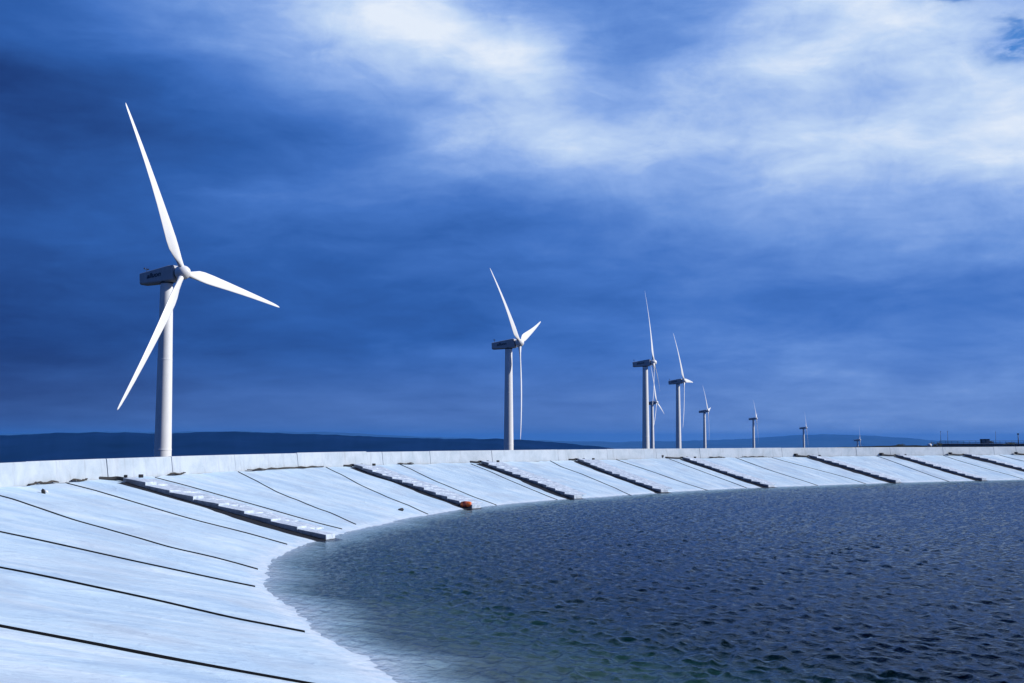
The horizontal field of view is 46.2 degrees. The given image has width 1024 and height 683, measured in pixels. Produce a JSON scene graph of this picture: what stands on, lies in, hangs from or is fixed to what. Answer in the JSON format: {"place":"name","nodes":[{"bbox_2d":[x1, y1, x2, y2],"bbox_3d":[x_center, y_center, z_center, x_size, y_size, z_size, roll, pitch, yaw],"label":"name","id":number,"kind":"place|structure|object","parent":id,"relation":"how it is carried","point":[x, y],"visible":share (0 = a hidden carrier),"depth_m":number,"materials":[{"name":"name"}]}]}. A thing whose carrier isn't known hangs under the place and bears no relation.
{"place":"outdoors","nodes":[
{"label":"outdoors","id":0,"kind":"place"},
{"bbox_2d":[0,431,612,462],"bbox_3d":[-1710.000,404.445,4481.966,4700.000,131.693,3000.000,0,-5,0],"label":"hills","id":1,"kind":"structure","parent":0,"point":[54,446],"depth_m":3650.17,"materials":[{"name":"blue"}]},
{"bbox_2d":[0,431,999,448],"bbox_3d":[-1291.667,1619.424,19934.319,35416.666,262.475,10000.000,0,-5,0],"label":"hills","id":2,"kind":"structure","parent":0,"point":[818,441],"depth_m":17383.12,"materials":[{"name":"blue"}]},
{"bbox_2d":[0,455,1023,682],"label":"reservoir bank","id":3,"kind":"structure","parent":0,"point":[108,581],"depth_m":39.42,"materials":[{"name":"white concrete"}]},
{"bbox_2d":[99,474,340,541],"bbox_3d":[-12.910,7.219,53.181,12.354,2.779,3.738,-2,-5,19],"label":"ballast row","id":4,"kind":"object","parent":3,"relation":"on","point":[256,516],"visible":0.95,"depth_m":52.59,"materials":[{"name":"white concrete"}]},
{"bbox_2d":[343,463,482,508],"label":"ballast row","id":5,"kind":"object","parent":3,"relation":"on","point":[434,491],"visible":0.94,"depth_m":76.52,"materials":[{"name":"white concrete"}]},
{"bbox_2d":[458,501,471,506],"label":"float","id":6,"kind":"object","parent":5,"relation":"on","point":[465,503],"visible":1,"depth_m":72.52,"materials":[{"name":"orange plastic"}]},
{"bbox_2d":[30,455,949,485],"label":"bank ledge","id":7,"kind":"object","parent":3,"relation":"on","point":[410,464],"visible":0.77,"depth_m":87.38,"materials":[{"name":"concrete"}]},
{"bbox_2d":[28,480,58,484],"bbox_3d":[-19.064,5.750,48.853,0.154,0.156,2.598,0,-5,5],"label":"soil debris","id":8,"kind":"object","parent":7,"relation":"on","point":[41,482],"visible":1,"depth_m":48.75,"materials":[{"name":"brown soil"}]},
{"bbox_2d":[71,478,87,481],"bbox_3d":[-18.749,6.010,52.069,0.157,0.159,1.507,-1,-5,7],"label":"soil debris","id":9,"kind":"object","parent":7,"relation":"on","point":[79,480],"visible":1,"depth_m":51.90,"materials":[{"name":"brown soil"}]},
{"bbox_2d":[167,472,185,474],"bbox_3d":[-17.204,6.778,61.551,0.151,0.154,2.002,-1,-5,12],"label":"soil debris","id":10,"kind":"object","parent":7,"relation":"on","point":[176,473],"visible":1,"depth_m":61.59,"materials":[{"name":"brown soil"}]},
{"bbox_2d":[247,466,323,469],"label":"soil debris","id":11,"kind":"object","parent":7,"relation":"on","point":[284,467],"visible":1,"depth_m":73.46,"materials":[{"name":"brown soil"}]},
{"bbox_2d":[0,447,1023,486],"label":"parapet wall","id":12,"kind":"structure","parent":7,"relation":"on","point":[24,473],"depth_m":82.11,"materials":[{"name":"white paint"}]},
{"bbox_2d":[470,460,585,499],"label":"ballast row","id":13,"kind":"object","parent":3,"relation":"on","point":[548,486],"visible":1,"depth_m":88.74,"materials":[{"name":"white concrete"}]},
{"bbox_2d":[568,458,672,492],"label":"ballast row","id":14,"kind":"object","parent":3,"relation":"on","point":[615,472],"visible":0.98,"depth_m":98.69,"materials":[{"name":"white concrete"}]},
{"bbox_2d":[662,455,775,487],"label":"ballast row","id":15,"kind":"object","parent":3,"relation":"on","point":[743,477],"visible":1,"depth_m":109.22,"materials":[{"name":"white concrete"}]},
{"bbox_2d":[794,454,900,482],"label":"ballast row","id":16,"kind":"object","parent":3,"relation":"on","point":[859,470],"visible":1,"depth_m":119.91,"materials":[{"name":"white concrete"}]},
{"bbox_2d":[879,453,987,480],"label":"ballast row","id":17,"kind":"object","parent":3,"relation":"on","point":[943,468],"visible":1,"depth_m":126.28,"materials":[{"name":"white concrete"}]},
{"bbox_2d":[948,452,1023,471],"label":"ballast row","id":18,"kind":"object","parent":3,"relation":"on","point":[997,462],"visible":1,"depth_m":133.29,"materials":[{"name":"white concrete"}]},
{"bbox_2d":[0,0,1023,442],"label":"sky","id":19,"kind":"structure","parent":0,"point":[820,203],"materials":[{"name":"blue"}]},
{"bbox_2d":[264,480,1023,682],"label":"water","id":20,"kind":"structure","parent":0,"point":[1009,491],"depth_m":42.57,"materials":[{"name":"blue liquid"}]},
{"bbox_2d":[633,295,659,448],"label":"wind turbine","id":21,"kind":"object","parent":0,"point":[644,364],"visible":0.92,"depth_m":396.56,"materials":[{"name":"paint"}]},
{"bbox_2d":[668,337,692,448],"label":"wind turbine","id":22,"kind":"object","parent":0,"point":[677,382],"visible":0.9,"depth_m":530.17,"materials":[{"name":"paint"}]},
{"bbox_2d":[833,445,937,447],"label":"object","id":23,"kind":"structure","parent":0,"point":[897,446],"depth_m":497.90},
{"bbox_2d":[938,443,1023,446],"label":"walkway","id":24,"kind":"structure","parent":23,"relation":"on","point":[977,445],"depth_m":495.95,"materials":[{"name":"grey concrete"}]},
{"bbox_2d":[980,439,989,442],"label":"cabinet","id":25,"kind":"object","parent":23,"relation":"on","point":[984,440],"visible":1,"depth_m":491.49,"materials":[{"name":"metal"}]},
{"bbox_2d":[883,556,1023,682],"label":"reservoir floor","id":26,"kind":"structure","parent":0,"point":[985,673],"depth_m":54.07,"materials":[{"name":"blue liquid"}]},
{"bbox_3d":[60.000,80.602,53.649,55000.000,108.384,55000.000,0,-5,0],"label":"ground","id":27,"kind":"structure","parent":0,"visible":0},
{"bbox_2d":[117,104,279,456],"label":"wind turbine","id":28,"kind":"object","parent":27,"relation":"on","point":[165,278],"visible":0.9,"depth_m":165.75,"materials":[{"name":"white paint"}]},
{"bbox_2d":[490,269,540,449],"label":"wind turbine","id":29,"kind":"object","parent":27,"relation":"on","point":[508,345],"visible":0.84,"depth_m":289.91,"materials":[{"name":"paint"}]},
{"bbox_2d":[649,369,663,448],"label":"wind turbine","id":30,"kind":"object","parent":27,"relation":"on","point":[652,421],"visible":0.65,"depth_m":718.36,"materials":[{"name":"paint"}]},
{"bbox_2d":[699,388,710,447],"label":"wind turbine","id":31,"kind":"object","parent":27,"relation":"on","point":[704,412],"visible":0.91,"depth_m":902.71,"materials":[{"name":"paint"}]},
{"bbox_2d":[749,405,757,447],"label":"wind turbine","id":32,"kind":"object","parent":27,"relation":"on","point":[753,434],"visible":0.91,"depth_m":1076.88,"materials":[{"name":"paint"}]},
{"bbox_2d":[799,418,807,447],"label":"wind turbine","id":33,"kind":"object","parent":27,"relation":"on","point":[803,428],"visible":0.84,"depth_m":1215.98,"materials":[{"name":"paint"}]}
]}

